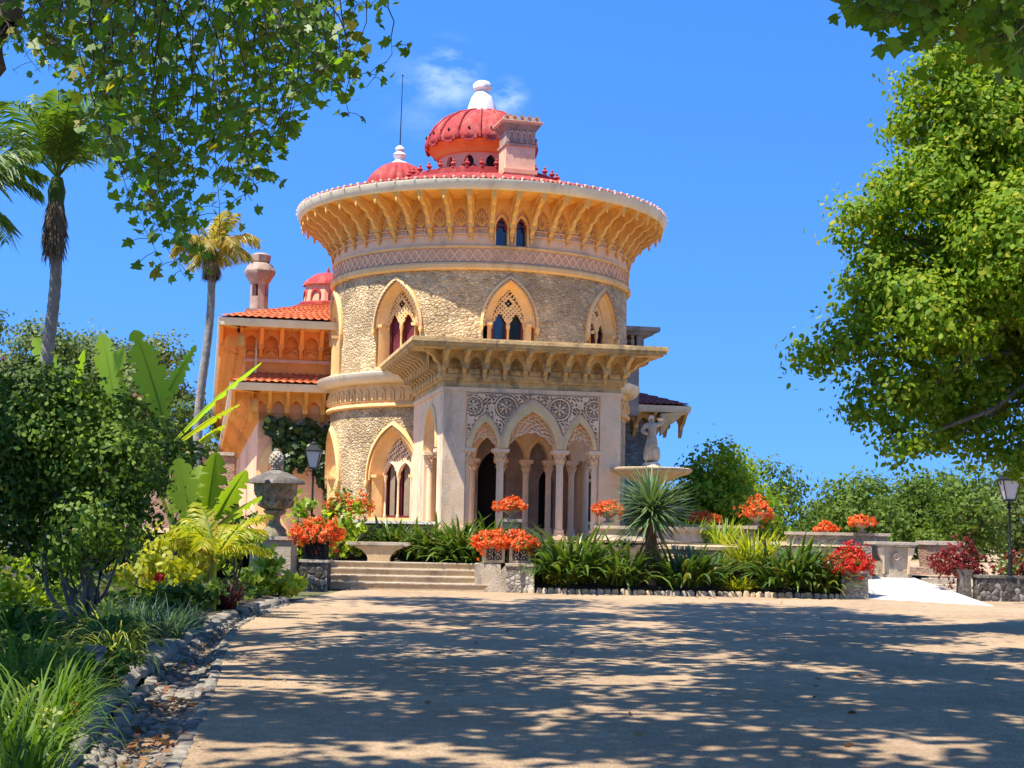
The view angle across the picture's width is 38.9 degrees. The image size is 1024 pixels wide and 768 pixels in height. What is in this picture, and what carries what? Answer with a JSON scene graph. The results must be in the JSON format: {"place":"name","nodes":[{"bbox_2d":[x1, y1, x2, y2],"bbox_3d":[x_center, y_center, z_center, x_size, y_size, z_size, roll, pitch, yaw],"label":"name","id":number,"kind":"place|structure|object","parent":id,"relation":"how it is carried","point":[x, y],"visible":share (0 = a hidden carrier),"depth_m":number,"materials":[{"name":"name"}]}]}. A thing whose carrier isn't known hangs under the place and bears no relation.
{"place":"outdoors","nodes":[
{"label":"outdoors","id":0,"kind":"place"},
{"bbox_2d":[86,674,150,753],"bbox_3d":[-3.671,3.401,18.468,1.209,0.130,21.491,2,-6,-6],"label":"gutter bed","id":1,"kind":"object","parent":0,"point":[142,680],"visible":0.02,"depth_m":13.17,"materials":[{"name":"soil"}]},
{"bbox_2d":[78,600,297,767],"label":"gutter","id":2,"kind":"object","parent":1,"relation":"on","point":[179,753],"visible":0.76,"depth_m":12.55,"materials":[{"name":"stone"}]},
{"bbox_2d":[75,597,1011,767],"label":"leaf litter","id":3,"kind":"object","parent":2,"relation":"on","point":[140,732],"visible":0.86,"depth_m":12.24,"materials":[{"name":"plant"}]},
{"bbox_2d":[0,564,285,728],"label":"garden bed","id":4,"kind":"object","parent":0,"point":[210,610],"visible":0.07,"depth_m":25.37,"materials":[{"name":"soil"}]},
{"bbox_2d":[0,148,51,255],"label":"palm tree","id":5,"kind":"object","parent":4,"relation":"on","point":[12,172],"visible":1,"depth_m":26.46,"materials":[{"name":"green plant"}]},
{"bbox_2d":[0,544,81,609],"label":"leafy shrub","id":6,"kind":"object","parent":4,"relation":"on","point":[14,585],"visible":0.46,"depth_m":18.76,"materials":[{"name":"green plant"}]},
{"bbox_2d":[0,671,125,767],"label":"grass clump","id":7,"kind":"object","parent":4,"relation":"on","point":[35,723],"visible":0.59,"depth_m":8.08,"materials":[{"name":"green plant"}]},
{"bbox_2d":[0,88,134,572],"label":"palm tree","id":8,"kind":"object","parent":4,"relation":"on","point":[59,142],"visible":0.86,"depth_m":28.16,"materials":[{"name":"green plant"}]},
{"bbox_2d":[0,703,136,767],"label":"grass clump","id":9,"kind":"object","parent":4,"relation":"on","point":[35,757],"visible":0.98,"depth_m":7.53,"materials":[{"name":"green plant"}]},
{"bbox_2d":[0,598,143,693],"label":"grass clump","id":10,"kind":"object","parent":4,"relation":"on","point":[6,658],"visible":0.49,"depth_m":11.32,"materials":[{"name":"green plant"}]},
{"bbox_2d":[0,650,144,757],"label":"grass clump","id":11,"kind":"object","parent":4,"relation":"on","point":[70,714],"visible":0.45,"depth_m":8.64,"materials":[{"name":"green plant"}]},
{"bbox_2d":[0,639,149,714],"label":"grass clump","id":12,"kind":"object","parent":4,"relation":"on","point":[71,684],"visible":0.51,"depth_m":10.28,"materials":[{"name":"green plant"}]},
{"bbox_2d":[0,600,162,651],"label":"leafy shrub","id":13,"kind":"object","parent":4,"relation":"on","point":[14,612],"visible":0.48,"depth_m":14.86,"materials":[{"name":"green plant"}]},
{"bbox_2d":[0,348,191,628],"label":"bush","id":14,"kind":"object","parent":4,"relation":"on","point":[42,446],"visible":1,"depth_m":16.18,"materials":[{"name":"green plant"}]},
{"bbox_2d":[49,640,144,690],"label":"leafy shrub","id":15,"kind":"object","parent":4,"relation":"on","point":[124,657],"visible":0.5,"depth_m":12.45,"materials":[{"name":"green plant"}]},
{"bbox_2d":[55,589,159,633],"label":"grass tuft","id":16,"kind":"object","parent":4,"relation":"on","point":[108,608],"visible":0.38,"depth_m":15.90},
{"bbox_2d":[31,330,196,572],"bbox_3d":[-8.458,1.485,30.258,3.440,5.144,1.251,1,-6,0],"label":"banana plant","id":17,"kind":"object","parent":4,"relation":"on","point":[149,376],"visible":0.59,"depth_m":30.09,"materials":[{"name":"green plant"}]},
{"bbox_2d":[51,615,180,672],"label":"grass tuft","id":18,"kind":"object","parent":4,"relation":"on","point":[104,636],"visible":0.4,"depth_m":14.61,"materials":[{"name":"plant"}]},
{"bbox_2d":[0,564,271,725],"bbox_3d":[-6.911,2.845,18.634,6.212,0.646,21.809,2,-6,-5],"label":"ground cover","id":19,"kind":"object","parent":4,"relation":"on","point":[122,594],"visible":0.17,"depth_m":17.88,"materials":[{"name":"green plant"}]},
{"bbox_2d":[104,522,225,599],"bbox_3d":[-5.491,2.869,23.039,1.466,1.355,1.852,-1,-6,17],"label":"leafy shrub","id":20,"kind":"object","parent":4,"relation":"on","point":[182,568],"visible":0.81,"depth_m":22.66,"materials":[{"name":"yellow plant"}]},
{"bbox_2d":[112,406,227,578],"bbox_3d":[-7.518,2.140,30.061,3.618,3.862,1.456,0,-6,13],"label":"leafy shrub","id":21,"kind":"object","parent":4,"relation":"on","point":[191,460],"visible":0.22,"depth_m":29.90,"materials":[{"name":"green plant"}]},
{"bbox_2d":[124,593,217,638],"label":"tuft","id":22,"kind":"object","parent":4,"relation":"on","point":[177,631],"visible":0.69,"depth_m":17.97,"materials":[{"name":"green plant"}]},
{"bbox_2d":[133,577,238,615],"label":"leafy shrub","id":23,"kind":"object","parent":4,"relation":"on","point":[185,591],"visible":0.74,"depth_m":20.64,"materials":[{"name":"green plant"}]},
{"bbox_2d":[0,0,412,284],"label":"plane tree","id":24,"kind":"object","parent":4,"relation":"on","point":[299,37],"visible":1,"depth_m":14.62,"materials":[{"name":"green plant"}]},
{"bbox_2d":[174,404,239,558],"bbox_3d":[-7.138,2.412,33.469,1.521,3.967,0.455,1,-6,0],"label":"banana plant","id":25,"kind":"object","parent":4,"relation":"on","point":[206,424],"visible":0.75,"depth_m":33.62,"materials":[{"name":"green plant"}]},
{"bbox_2d":[143,502,273,601],"bbox_3d":[-5.046,2.808,23.665,2.269,1.768,2.190,5,-7,-37],"label":"young palm","id":26,"kind":"object","parent":4,"relation":"on","point":[200,538],"visible":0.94,"depth_m":23.65,"materials":[{"name":"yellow plant"}]},
{"bbox_2d":[160,362,261,555],"bbox_3d":[-7.881,1.879,32.373,4.574,4.788,0.471,1,-6,4],"label":"banana plant","id":27,"kind":"object","parent":4,"relation":"on","point":[210,405],"visible":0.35,"depth_m":32.40,"materials":[{"name":"green plant"}]},
{"bbox_2d":[166,452,261,591],"bbox_3d":[-5.183,2.464,24.861,1.698,2.582,0.647,0,-6,14],"label":"banana plant","id":28,"kind":"object","parent":4,"relation":"on","point":[203,488],"visible":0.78,"depth_m":24.86,"materials":[{"name":"green plant"}]},
{"bbox_2d":[198,573,253,609],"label":"purple plant","id":29,"kind":"object","parent":4,"relation":"on","point":[228,604],"visible":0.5,"depth_m":23.70,"materials":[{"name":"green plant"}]},
{"bbox_2d":[217,524,268,590],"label":"leafy shrub","id":30,"kind":"object","parent":4,"relation":"on","point":[254,540],"visible":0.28,"depth_m":26.92,"materials":[{"name":"green plant"}]},
{"bbox_2d":[222,543,312,597],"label":"leafy shrub","id":31,"kind":"object","parent":4,"relation":"on","point":[287,584],"visible":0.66,"depth_m":28.19,"materials":[{"name":"green plant"}]},
{"bbox_2d":[0,534,773,613],"bbox_3d":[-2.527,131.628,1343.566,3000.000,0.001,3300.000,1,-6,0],"label":"ground","id":32,"kind":"structure","parent":0,"point":[245,563],"depth_m":54.94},
{"bbox_2d":[0,311,102,545],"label":"broadleaf tree","id":33,"kind":"object","parent":32,"relation":"on","point":[61,342],"visible":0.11,"depth_m":87.52,"materials":[{"name":"green plant"}]},
{"bbox_2d":[15,318,136,544],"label":"broadleaf tree","id":34,"kind":"object","parent":32,"relation":"on","point":[115,346],"visible":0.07,"depth_m":91.22,"materials":[{"name":"green plant"}]},
{"bbox_2d":[112,328,217,477],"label":"broadleaf tree","id":35,"kind":"object","parent":32,"relation":"on","point":[160,345],"visible":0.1,"depth_m":85.84,"materials":[{"name":"green plant"}]},
{"bbox_2d":[160,393,211,455],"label":"broadleaf tree","id":36,"kind":"object","parent":32,"relation":"on","point":[180,425],"visible":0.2,"depth_m":73.80,"materials":[{"name":"green plant"}]},
{"bbox_2d":[248,451,304,580],"bbox_3d":[-5.685,3.225,34.740,1.410,3.242,1.394,1,-6,0],"label":"stone urn","id":37,"kind":"object","parent":32,"relation":"on","point":[276,487],"visible":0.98,"depth_m":34.43,"materials":[{"name":"stone"}]},
{"bbox_2d":[633,433,810,546],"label":"broadleaf tree","id":38,"kind":"object","parent":32,"relation":"on","point":[722,486],"visible":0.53,"depth_m":50.48,"materials":[{"name":"green plant"}]},
{"bbox_2d":[749,452,842,546],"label":"broadleaf tree","id":39,"kind":"object","parent":32,"relation":"on","point":[789,491],"visible":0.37,"depth_m":53.59,"materials":[{"name":"green plant"}]},
{"bbox_2d":[797,465,917,547],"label":"broadleaf tree","id":40,"kind":"object","parent":32,"relation":"on","point":[859,499],"visible":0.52,"depth_m":58.87,"materials":[{"name":"green plant"}]},
{"bbox_2d":[870,455,978,558],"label":"broadleaf tree","id":41,"kind":"object","parent":32,"relation":"on","point":[919,507],"visible":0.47,"depth_m":61.15,"materials":[{"name":"green plant"}]},
{"bbox_2d":[910,541,964,576],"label":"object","id":42,"kind":"object","parent":32,"relation":"on","point":[926,548],"visible":0.3,"depth_m":39.52,"materials":[{"name":"stone"}]},
{"bbox_2d":[910,461,1022,562],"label":"broadleaf tree","id":43,"kind":"object","parent":32,"relation":"on","point":[972,524],"visible":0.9,"depth_m":57.45,"materials":[{"name":"green plant"}]},
{"bbox_2d":[966,463,1023,559],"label":"broadleaf tree","id":44,"kind":"object","parent":32,"relation":"on","point":[1018,543],"visible":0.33,"depth_m":63.09,"materials":[{"name":"green plant"}]},
{"bbox_2d":[8,525,851,546],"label":"terrace","id":45,"kind":"structure","parent":0,"point":[167,530],"depth_m":40.35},
{"bbox_2d":[113,451,237,561],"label":"garden wall","id":46,"kind":"structure","parent":45,"relation":"on","point":[230,460],"depth_m":57.56,"materials":[{"name":"stone"}]},
{"bbox_2d":[168,210,261,521],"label":"palm tree","id":47,"kind":"object","parent":45,"relation":"on","point":[231,248],"visible":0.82,"depth_m":40.25,"materials":[{"name":"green plant"}]},
{"bbox_2d":[211,75,691,549],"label":"palace","id":48,"kind":"structure","parent":45,"relation":"on","point":[450,337],"depth_m":44.07,"materials":[{"name":"stone"}]},
{"bbox_2d":[262,414,329,504],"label":"ivy","id":49,"kind":"object","parent":48,"relation":"attached to","point":[293,441],"visible":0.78,"depth_m":47.36,"materials":[{"name":"green plant"}]},
{"bbox_2d":[325,426,340,519],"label":"window","id":50,"kind":"structure","parent":48,"relation":"in","point":[332,456],"depth_m":47.02,"materials":[{"name":"stone"}]},
{"bbox_2d":[328,290,343,375],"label":"window","id":51,"kind":"structure","parent":48,"relation":"in","point":[335,337],"depth_m":47.36,"materials":[{"name":"stone"}]},
{"bbox_2d":[363,421,412,520],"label":"window","id":52,"kind":"structure","parent":48,"relation":"in","point":[390,493],"depth_m":44.11,"materials":[{"name":"stone"}]},
{"bbox_2d":[371,276,422,370],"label":"window","id":53,"kind":"structure","parent":48,"relation":"in","point":[395,328],"depth_m":44.48,"materials":[{"name":"stone"}]},
{"bbox_2d":[479,276,539,340],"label":"window","id":54,"kind":"structure","parent":48,"relation":"in","point":[511,313],"depth_m":43.87,"materials":[{"name":"stone"}]},
{"bbox_2d":[585,288,618,344],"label":"window","id":55,"kind":"structure","parent":48,"relation":"in","point":[601,321],"depth_m":45.87,"materials":[{"name":"stone"}]},
{"bbox_2d":[593,462,707,544],"bbox_3d":[3.718,3.190,38.880,3.080,2.166,3.080,1,-6,0],"label":"fountain","id":56,"kind":"object","parent":45,"relation":"on","point":[688,538],"visible":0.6,"depth_m":37.92,"materials":[{"name":"stone"}]},
{"bbox_2d":[641,415,664,461],"bbox_3d":[3.778,1.462,39.046,0.672,1.276,0.368,3,-6,-14],"label":"stone statue","id":57,"kind":"object","parent":56,"relation":"on","point":[651,452],"visible":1,"depth_m":38.93,"materials":[{"name":"stone"}]},
{"bbox_2d":[703,515,755,545],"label":"fern","id":58,"kind":"object","parent":45,"relation":"on","point":[724,533],"visible":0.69,"depth_m":38.10,"materials":[{"name":"green plant"}]},
{"bbox_2d":[747,513,767,525],"bbox_3d":[6.470,3.588,38.445,0.684,0.352,0.684,1,-6,0],"label":"flower urn","id":59,"kind":"object","parent":45,"relation":"on","point":[757,519],"visible":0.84,"depth_m":38.30,"materials":[{"name":"stone"}]},
{"bbox_2d":[733,493,774,528],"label":"flowering plant","id":60,"kind":"object","parent":59,"relation":"in","point":[751,508],"visible":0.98,"depth_m":38.25,"materials":[{"name":"orange plant"}]},
{"bbox_2d":[784,531,889,547],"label":"terrace wall","id":61,"kind":"structure","parent":45,"relation":"on","point":[840,537],"depth_m":40.58,"materials":[{"name":"stone"}]},
{"bbox_2d":[0,0,1023,529],"label":"sky","id":62,"kind":"structure","parent":0,"point":[731,118],"materials":[{"name":"blue"}]},
{"bbox_2d":[181,589,1023,767],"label":"forecourt","id":63,"kind":"structure","parent":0,"point":[537,699],"depth_m":14.70,"materials":[{"name":"gravel"}]},
{"bbox_2d":[43,597,288,767],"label":"kerb","id":64,"kind":"structure","parent":63,"relation":"on","point":[224,616],"depth_m":14.89,"materials":[{"name":"stone"}]},
{"bbox_2d":[330,560,487,591],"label":"steps","id":65,"kind":"structure","parent":63,"relation":"on","point":[391,575],"depth_m":34.46,"materials":[{"name":"stone"}]},
{"bbox_2d":[299,559,332,591],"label":"stone pier","id":66,"kind":"structure","parent":65,"relation":"on","point":[317,573],"depth_m":33.33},
{"bbox_2d":[303,538,328,559],"bbox_3d":[-4.557,3.829,33.755,0.535,0.500,0.535,1,-6,0],"label":"flower box","id":67,"kind":"object","parent":66,"relation":"on","point":[309,551],"visible":0.91,"depth_m":33.51,"materials":[{"name":"metal"}]},
{"bbox_2d":[285,515,347,554],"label":"flowering plant","id":68,"kind":"object","parent":67,"relation":"in","point":[308,530],"visible":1,"depth_m":33.52,"materials":[{"name":"orange plant"}]},
{"bbox_2d":[300,501,373,560],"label":"leafy shrub","id":69,"kind":"object","parent":65,"relation":"on","point":[351,528],"visible":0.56,"depth_m":36.37,"materials":[{"name":"green plant"}]},
{"bbox_2d":[347,541,411,561],"bbox_3d":[-3.302,4.190,36.108,1.560,0.505,0.520,1,-6,0],"label":"stone bench","id":70,"kind":"object","parent":65,"relation":"on","point":[380,551],"visible":0.89,"depth_m":35.91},
{"bbox_2d":[329,550,437,561],"bbox_3d":[-2.672,4.329,37.553,5.224,0.500,1.800,1,-6,0],"label":"bed","id":71,"kind":"object","parent":65,"relation":"on","point":[394,558],"depth_m":36.77,"materials":[{"name":"soil"}]},
{"bbox_2d":[284,489,321,575],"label":"leafy shrub","id":72,"kind":"object","parent":71,"relation":"on","point":[308,504],"visible":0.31,"depth_m":36.65,"materials":[{"name":"green plant"}]},
{"bbox_2d":[304,438,323,515],"bbox_3d":[-5.051,2.930,36.679,0.437,3.126,0.437,1,-6,0],"label":"street lamp","id":73,"kind":"object","parent":71,"relation":"on","point":[313,452],"visible":0.73,"depth_m":36.65,"materials":[{"name":"metal"}]},
{"bbox_2d":[301,486,353,532],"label":"leafy shrub","id":74,"kind":"object","parent":71,"relation":"on","point":[331,516],"visible":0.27,"depth_m":37.69,"materials":[{"name":"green plant"}]},
{"bbox_2d":[322,488,375,521],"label":"flowering plant","id":75,"kind":"object","parent":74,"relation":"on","point":[349,501],"visible":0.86,"depth_m":37.34,"materials":[{"name":"orange plant"}]},
{"bbox_2d":[358,515,433,552],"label":"strappy plant","id":76,"kind":"object","parent":71,"relation":"on","point":[392,537],"visible":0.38,"depth_m":37.01,"materials":[{"name":"green plant"}]},
{"bbox_2d":[374,516,462,560],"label":"strappy plant","id":77,"kind":"object","parent":71,"relation":"on","point":[414,553],"visible":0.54,"depth_m":36.53,"materials":[{"name":"green plant"}]},
{"bbox_2d":[395,511,502,562],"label":"strappy plant","id":78,"kind":"object","parent":71,"relation":"on","point":[468,530],"visible":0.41,"depth_m":36.31,"materials":[{"name":"green plant"}]},
{"bbox_2d":[416,525,507,562],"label":"strappy plant","id":79,"kind":"object","parent":71,"relation":"on","point":[456,558],"visible":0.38,"depth_m":35.73,"materials":[{"name":"green plant"}]},
{"bbox_2d":[424,510,545,565],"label":"strappy plant","id":80,"kind":"object","parent":65,"relation":"on","point":[477,530],"visible":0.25,"depth_m":35.90,"materials":[{"name":"green plant"}]},
{"bbox_2d":[474,563,500,584],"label":"stone block","id":81,"kind":"structure","parent":63,"relation":"on","point":[486,573],"depth_m":34.18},
{"bbox_2d":[482,546,504,562],"bbox_3d":[-0.447,4.050,34.520,0.515,0.400,0.515,2,-6,-5],"label":"flower box","id":82,"kind":"object","parent":81,"relation":"on","point":[491,555],"visible":0.94,"depth_m":34.29,"materials":[{"name":"stone"}]},
{"bbox_2d":[468,526,513,560],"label":"flowering plant","id":83,"kind":"object","parent":82,"relation":"in","point":[487,539],"visible":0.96,"depth_m":34.27,"materials":[{"name":"orange plant"}]},
{"bbox_2d":[483,562,535,592],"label":"stone pier","id":84,"kind":"structure","parent":63,"relation":"on","point":[508,579],"depth_m":33.93,"materials":[{"name":"stone"}]},
{"bbox_2d":[507,546,530,563],"bbox_3d":[0.172,4.061,34.520,0.515,0.400,0.515,2,-6,-5],"label":"flower box","id":85,"kind":"object","parent":84,"relation":"on","point":[516,557],"visible":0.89,"depth_m":34.28,"materials":[{"name":"stone"}]},
{"bbox_2d":[500,529,540,556],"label":"flowering plant","id":86,"kind":"object","parent":85,"relation":"in","point":[522,538],"visible":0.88,"depth_m":34.26,"materials":[{"name":"orange plant"}]},
{"bbox_2d":[521,587,841,598],"bbox_3d":[4.090,4.919,33.995,7.782,0.201,0.154,1,-6,-1],"label":"border edging","id":87,"kind":"object","parent":63,"relation":"on","point":[683,593],"visible":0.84,"depth_m":33.94,"materials":[{"name":"stone"}]},
{"bbox_2d":[838,570,868,598],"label":"stone pier","id":88,"kind":"structure","parent":63,"relation":"on","point":[857,591],"depth_m":34.03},
{"bbox_2d":[775,10,1023,493],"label":"lime tree","id":89,"kind":"object","parent":63,"relation":"on","point":[953,299],"visible":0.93,"depth_m":23.16,"materials":[{"name":"green plant"}]},
{"bbox_2d":[827,0,1023,87],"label":"plane tree","id":90,"kind":"object","parent":63,"relation":"on","point":[930,22],"visible":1,"depth_m":12.43,"materials":[{"name":"green plant"}]},
{"bbox_2d":[868,575,993,606],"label":"ramp","id":91,"kind":"structure","parent":63,"relation":"on","point":[912,589],"depth_m":34.70,"materials":[{"name":"stone"}]},
{"bbox_2d":[864,541,917,577],"bbox_3d":[9.969,4.624,38.151,1.140,0.935,0.940,2,-6,-6],"label":"stone pedestal","id":92,"kind":"object","parent":91,"relation":"on","point":[893,559],"visible":0.97,"depth_m":37.82,"materials":[{"name":"stone"}]},
{"bbox_2d":[972,574,1023,601],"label":"planter wall","id":93,"kind":"structure","parent":63,"relation":"on","point":[998,588],"depth_m":34.14,"materials":[{"name":"stone"}]},
{"bbox_2d":[925,535,991,588],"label":"flowering plant","id":94,"kind":"object","parent":93,"relation":"in","point":[960,561],"visible":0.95,"depth_m":34.88,"materials":[{"name":"red plant"}]},
{"bbox_2d":[989,549,1023,575],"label":"flowering plant","id":95,"kind":"object","parent":93,"relation":"in","point":[1018,567],"visible":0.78,"depth_m":34.55,"materials":[{"name":"green plant"}]},
{"bbox_2d":[996,469,1020,581],"bbox_3d":[11.419,3.193,33.268,0.466,2.676,0.466,1,-6,0],"label":"street lamp","id":96,"kind":"object","parent":63,"relation":"on","point":[1008,490],"visible":0.81,"depth_m":33.20,"materials":[{"name":"metal"}]},
{"bbox_2d":[534,542,839,595],"bbox_3d":[4.126,4.516,35.588,8.376,1.090,3.100,1,-6,0],"label":"border bed","id":97,"kind":"object","parent":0,"point":[645,587],"visible":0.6,"depth_m":34.39,"materials":[{"name":"soil"}]},
{"bbox_2d":[502,517,646,583],"bbox_3d":[1.597,3.983,34.787,4.002,1.605,3.582,1,-6,0],"label":"strappy plant","id":98,"kind":"object","parent":97,"relation":"on","point":[556,550],"visible":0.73,"depth_m":34.16,"materials":[{"name":"green plant"}]},
{"bbox_2d":[558,530,685,589],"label":"strappy plant","id":99,"kind":"object","parent":97,"relation":"on","point":[633,575],"visible":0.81,"depth_m":34.16,"materials":[{"name":"green plant"}]},
{"bbox_2d":[608,460,698,585],"bbox_3d":[3.366,3.306,34.733,2.418,3.107,2.507,1,-6,0],"label":"yucca","id":100,"kind":"object","parent":97,"relation":"on","point":[653,515],"visible":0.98,"depth_m":34.57,"materials":[{"name":"green plant"}]},
{"bbox_2d":[631,540,736,586],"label":"strappy plant","id":101,"kind":"object","parent":97,"relation":"on","point":[693,575],"visible":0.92,"depth_m":34.21,"materials":[{"name":"green plant"}]},
{"bbox_2d":[658,544,739,567],"bbox_3d":[4.731,4.444,36.551,2.120,0.760,2.120,1,-6,0],"label":"stone basin","id":102,"kind":"object","parent":97,"relation":"on","point":[709,549],"visible":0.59,"depth_m":35.69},
{"bbox_2d":[674,547,756,586],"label":"strappy plant","id":103,"kind":"object","parent":97,"relation":"on","point":[725,563],"visible":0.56,"depth_m":34.55,"materials":[{"name":"green plant"}]},
{"bbox_2d":[712,523,793,572],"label":"fern","id":104,"kind":"object","parent":97,"relation":"on","point":[747,541],"visible":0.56,"depth_m":35.31,"materials":[{"name":"green plant"}]},
{"bbox_2d":[725,530,851,591],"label":"strappy plant","id":105,"kind":"object","parent":97,"relation":"on","point":[772,570],"visible":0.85,"depth_m":34.18,"materials":[{"name":"green plant"}]},
{"bbox_2d":[781,547,875,596],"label":"strappy plant","id":106,"kind":"object","parent":97,"relation":"on","point":[828,586],"visible":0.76,"depth_m":34.03,"materials":[{"name":"green plant"}]},
{"bbox_2d":[822,539,876,581],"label":"flowering plant","id":107,"kind":"object","parent":97,"relation":"on","point":[862,557],"visible":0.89,"depth_m":34.14,"materials":[{"name":"red plant"}]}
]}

